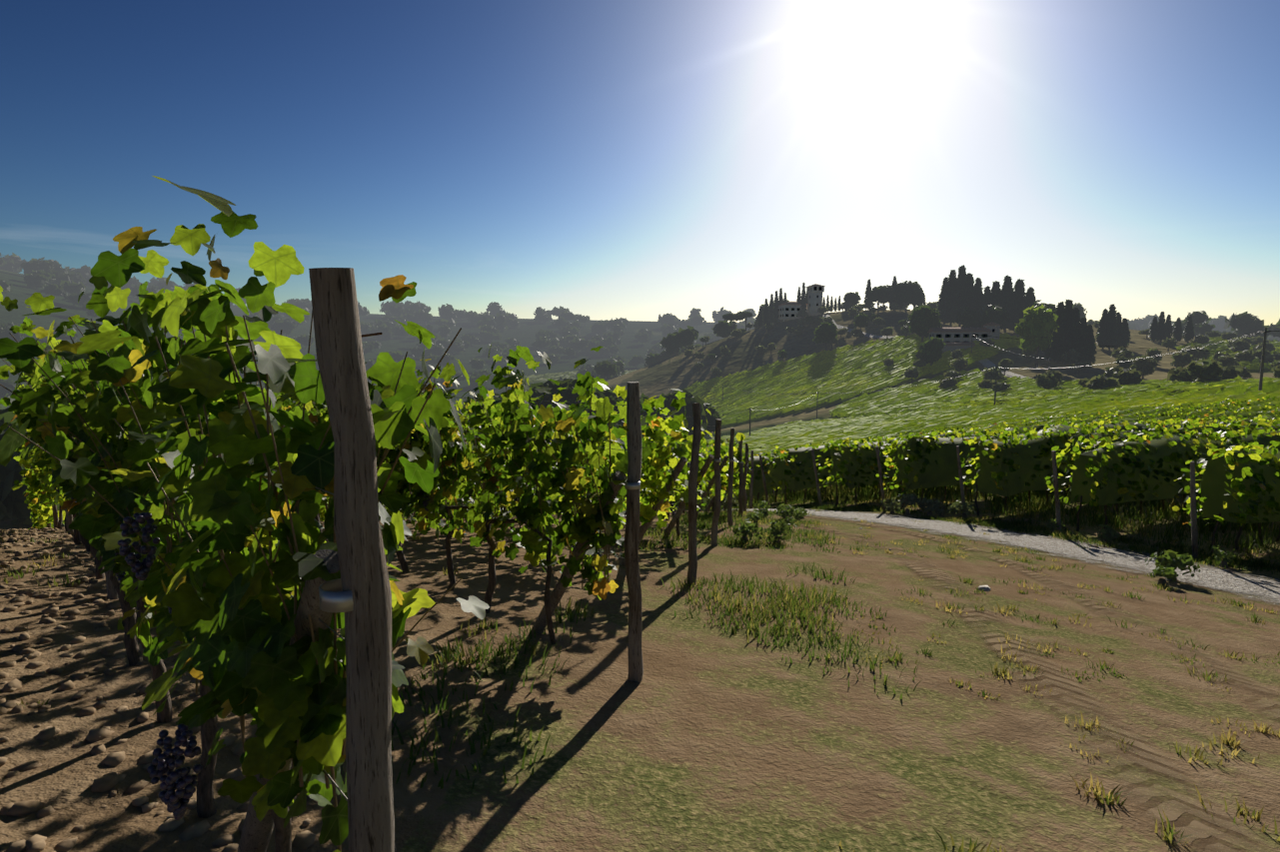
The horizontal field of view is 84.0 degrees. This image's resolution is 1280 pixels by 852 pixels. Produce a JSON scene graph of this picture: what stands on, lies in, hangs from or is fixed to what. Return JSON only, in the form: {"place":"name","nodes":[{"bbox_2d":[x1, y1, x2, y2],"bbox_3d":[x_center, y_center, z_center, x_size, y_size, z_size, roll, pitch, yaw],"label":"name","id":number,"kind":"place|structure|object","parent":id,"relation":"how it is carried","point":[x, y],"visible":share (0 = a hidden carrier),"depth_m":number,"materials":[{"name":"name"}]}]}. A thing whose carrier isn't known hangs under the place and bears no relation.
{"place":"outdoors","nodes":[
{"label":"outdoors","id":0,"kind":"place"},
{"bbox_2d":[0,269,1279,851],"bbox_3d":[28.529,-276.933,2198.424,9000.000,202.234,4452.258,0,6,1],"label":"ground","id":1,"kind":"structure","parent":0,"point":[707,737],"depth_m":4.60,"materials":[{"name":"brown soil"}]},
{"bbox_2d":[0,527,396,851],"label":"soil clods","id":2,"kind":"object","parent":1,"relation":"on","point":[111,780],"visible":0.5,"depth_m":3.62,"materials":[{"name":"brown soil"}]},
{"bbox_2d":[56,480,736,851],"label":"vine trunks","id":3,"kind":"object","parent":1,"relation":"on","point":[207,806],"visible":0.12,"depth_m":4.32,"materials":[{"name":"brown wood"}]},
{"bbox_2d":[46,267,753,851],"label":"vineyard posts","id":4,"kind":"object","parent":1,"relation":"on","point":[357,560],"visible":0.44,"depth_m":1.58,"materials":[{"name":"brown wood"}]},
{"bbox_2d":[0,359,70,516],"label":"vine leaves","id":5,"kind":"object","parent":4,"relation":"attached to","point":[50,493],"visible":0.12,"depth_m":10.12,"materials":[{"name":"green plant"}]},
{"bbox_2d":[9,449,65,529],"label":"vine leaves","id":6,"kind":"object","parent":4,"relation":"attached to","point":[42,516],"visible":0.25,"depth_m":15.78,"materials":[{"name":"green plant"}]},
{"bbox_2d":[0,175,489,851],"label":"vine leaves","id":7,"kind":"object","parent":4,"relation":"attached to","point":[240,655],"visible":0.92,"depth_m":1.92,"materials":[{"name":"green plant"}]},
{"bbox_2d":[0,309,622,851],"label":"vine shoots","id":8,"kind":"object","parent":4,"relation":"attached to","point":[290,512],"visible":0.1,"depth_m":2.14,"materials":[{"name":"green plant"}]},
{"bbox_2d":[51,469,701,820],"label":"grape bunches","id":9,"kind":"object","parent":8,"relation":"hanging from","point":[176,802],"visible":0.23,"depth_m":1.65,"materials":[{"name":"purple food"}]},
{"bbox_2d":[361,332,382,337],"bbox_3d":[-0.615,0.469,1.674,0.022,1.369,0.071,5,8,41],"label":"nail","id":10,"kind":"object","parent":4,"relation":"attached to","point":[370,335],"depth_m":1.61,"materials":[{"name":"grey"}]},
{"bbox_2d":[318,488,464,521],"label":"grape bunches","id":11,"kind":"object","parent":4,"relation":"attached to","point":[323,513],"depth_m":24.55,"materials":[{"name":"purple food"}]},
{"bbox_2d":[256,342,651,600],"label":"vine leaves","id":12,"kind":"object","parent":4,"relation":"attached to","point":[571,529],"visible":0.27,"depth_m":5.34,"materials":[{"name":"green plant"}]},
{"bbox_2d":[250,359,748,801],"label":"trellis wires","id":13,"kind":"object","parent":4,"relation":"attached to","point":[329,776],"visible":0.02,"depth_m":4.93,"materials":[{"name":"grey metal"}]},
{"bbox_2d":[318,458,752,612],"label":"wire fasteners","id":14,"kind":"object","parent":4,"relation":"attached to","point":[334,598],"visible":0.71,"depth_m":1.54,"materials":[{"name":"grey metal"}]},
{"bbox_2d":[427,384,689,529],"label":"vine leaves","id":15,"kind":"object","parent":4,"relation":"attached to","point":[654,483],"visible":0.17,"depth_m":8.16,"materials":[{"name":"green plant"}]},
{"bbox_2d":[385,417,745,518],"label":"vine leaves","id":16,"kind":"object","parent":4,"relation":"attached to","point":[739,437],"visible":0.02,"depth_m":14.24,"materials":[{"name":"green plant"}]},
{"bbox_2d":[402,431,742,519],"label":"vine leaves","id":17,"kind":"object","parent":4,"relation":"attached to","point":[735,475],"depth_m":17.25,"materials":[{"name":"green plant"}]},
{"bbox_2d":[466,407,712,512],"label":"vine leaves","id":18,"kind":"object","parent":4,"relation":"attached to","point":[688,446],"visible":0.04,"depth_m":11.36,"materials":[{"name":"green plant"}]},
{"bbox_2d":[439,442,749,518],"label":"vine leaves","id":19,"kind":"object","parent":4,"relation":"attached to","point":[735,489],"visible":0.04,"depth_m":20.39,"materials":[{"name":"green plant"}]},
{"bbox_2d":[546,444,760,514],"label":"vine leaves","id":20,"kind":"object","parent":4,"relation":"attached to","point":[747,482],"depth_m":23.50,"materials":[{"name":"green plant"}]},
{"bbox_2d":[0,280,1059,529],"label":"broadleaf trees","id":21,"kind":"object","parent":1,"relation":"on","point":[1035,325],"materials":[{"name":"green plant"}]},
{"bbox_2d":[525,369,636,382],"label":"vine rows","id":22,"kind":"object","parent":1,"relation":"on","point":[552,376],"visible":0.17,"depth_m":717.92,"materials":[{"name":"green plant"}]},
{"bbox_2d":[0,486,1279,851],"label":"grass tufts","id":23,"kind":"object","parent":1,"relation":"on","point":[1023,527],"visible":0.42,"depth_m":6.80,"materials":[{"name":"green plant"}]},
{"bbox_2d":[0,251,1279,407],"bbox_3d":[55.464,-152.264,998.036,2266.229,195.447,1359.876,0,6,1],"label":"woodland trees","id":24,"kind":"object","parent":1,"relation":"on","point":[42,273],"materials":[{"name":"green plant"}]},
{"bbox_2d":[778,286,824,319],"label":"villa walls","id":25,"kind":"structure","parent":1,"relation":"on","point":[812,301],"depth_m":397.07,"materials":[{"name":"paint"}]},
{"bbox_2d":[778,286,995,337],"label":"building windows","id":26,"kind":"structure","parent":25,"relation":"in","point":[938,336],"depth_m":393.45,"materials":[{"name":"black glass"}]},
{"bbox_2d":[778,283,1002,345],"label":"roofs","id":27,"kind":"structure","parent":25,"relation":"on","point":[945,330],"depth_m":261.59,"materials":[{"name":"ceramic"}]},
{"bbox_2d":[508,264,1195,387],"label":"cypress trees","id":28,"kind":"object","parent":1,"relation":"on","point":[960,292],"materials":[{"name":"green plant"}]},
{"bbox_2d":[681,332,1022,425],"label":"vine rows","id":29,"kind":"object","parent":1,"relation":"on","point":[854,370],"depth_m":267.30,"materials":[{"name":"green plant"}]},
{"bbox_2d":[444,389,1279,523],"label":"vine rows","id":30,"kind":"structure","parent":1,"relation":"on","point":[789,436],"depth_m":23.77,"materials":[{"name":"green plant"}]},
{"bbox_2d":[446,395,1279,526],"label":"vine leaves","id":31,"kind":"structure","parent":1,"relation":"on","point":[1243,495],"depth_m":19.56,"materials":[{"name":"green plant"}]},
{"bbox_2d":[859,527,991,591],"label":"stones","id":32,"kind":"object","parent":1,"relation":"on","point":[986,588],"visible":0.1,"depth_m":8.88,"materials":[{"name":"grey stone"}]},
{"bbox_2d":[659,445,1198,558],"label":"vineyard posts","id":33,"kind":"object","parent":1,"relation":"on","point":[1194,530],"visible":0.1,"depth_m":15.98,"materials":[{"name":"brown wood"}]},
{"bbox_2d":[929,325,1000,352],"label":"farmhouse walls","id":34,"kind":"structure","parent":1,"relation":"on","point":[994,334],"depth_m":260.81,"materials":[{"name":"stone"}]},
{"bbox_2d":[785,307,987,337],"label":"building shutters","id":35,"kind":"object","parent":34,"relation":"attached to","point":[936,335],"visible":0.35,"depth_m":261.01,"materials":[{"name":"black wood"}]},
{"bbox_2d":[698,491,1235,585],"bbox_3d":[7.204,2.293,15.326,11.586,2.514,13.663,0,6,1],"label":"weedy shrub","id":36,"kind":"object","parent":1,"relation":"on","point":[1167,566],"depth_m":14.58,"materials":[{"name":"green plant"}]},
{"bbox_2d":[675,480,1279,554],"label":"trunks","id":37,"kind":"object","parent":1,"relation":"on","point":[1213,534],"visible":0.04,"depth_m":18.30,"materials":[{"name":"brown plant"}]},
{"bbox_2d":[684,301,1279,392],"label":"olive trees","id":38,"kind":"object","parent":1,"relation":"on","point":[1222,366],"materials":[{"name":"green plant"}]},
{"bbox_2d":[685,481,1279,558],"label":"grass","id":39,"kind":"structure","parent":1,"relation":"on","point":[867,492],"depth_m":19.17,"materials":[{"name":"green plant"}]},
{"bbox_2d":[722,327,1270,436],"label":"utility poles","id":40,"kind":"object","parent":1,"relation":"on","point":[1262,364],"visible":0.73,"depth_m":78.93,"materials":[{"name":"brown wood"}]},
{"bbox_2d":[732,510,1279,851],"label":"tire tracks","id":41,"kind":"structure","parent":1,"relation":"on","point":[1191,825],"depth_m":5.50},
{"bbox_2d":[829,368,1279,417],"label":"grassy field","id":42,"kind":"structure","parent":1,"relation":"on","point":[966,391],"depth_m":159.41,"materials":[{"name":"green plant"}]},
{"bbox_2d":[1174,336,1279,369],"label":"vine rows","id":43,"kind":"object","parent":1,"relation":"on","point":[1244,364],"visible":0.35,"depth_m":242.25,"materials":[{"name":"green plant"}]},
{"bbox_2d":[0,0,1279,325],"label":"sky","id":44,"kind":"structure","parent":0,"point":[599,160],"materials":[{"name":"blue"}]},
{"bbox_2d":[823,314,1035,379],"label":"white road","id":45,"kind":"structure","parent":0,"point":[986,363],"depth_m":238.72,"materials":[{"name":"grey gravel"}]},
{"bbox_2d":[684,508,1279,605],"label":"gravel road","id":46,"kind":"structure","parent":0,"point":[1223,580],"depth_m":13.35,"materials":[{"name":"grey gravel"}]},
{"bbox_2d":[726,330,1279,410],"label":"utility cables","id":47,"kind":"object","parent":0,"point":[1032,368],"visible":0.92,"depth_m":145.12,"materials":[{"name":"plastic"}]}
]}

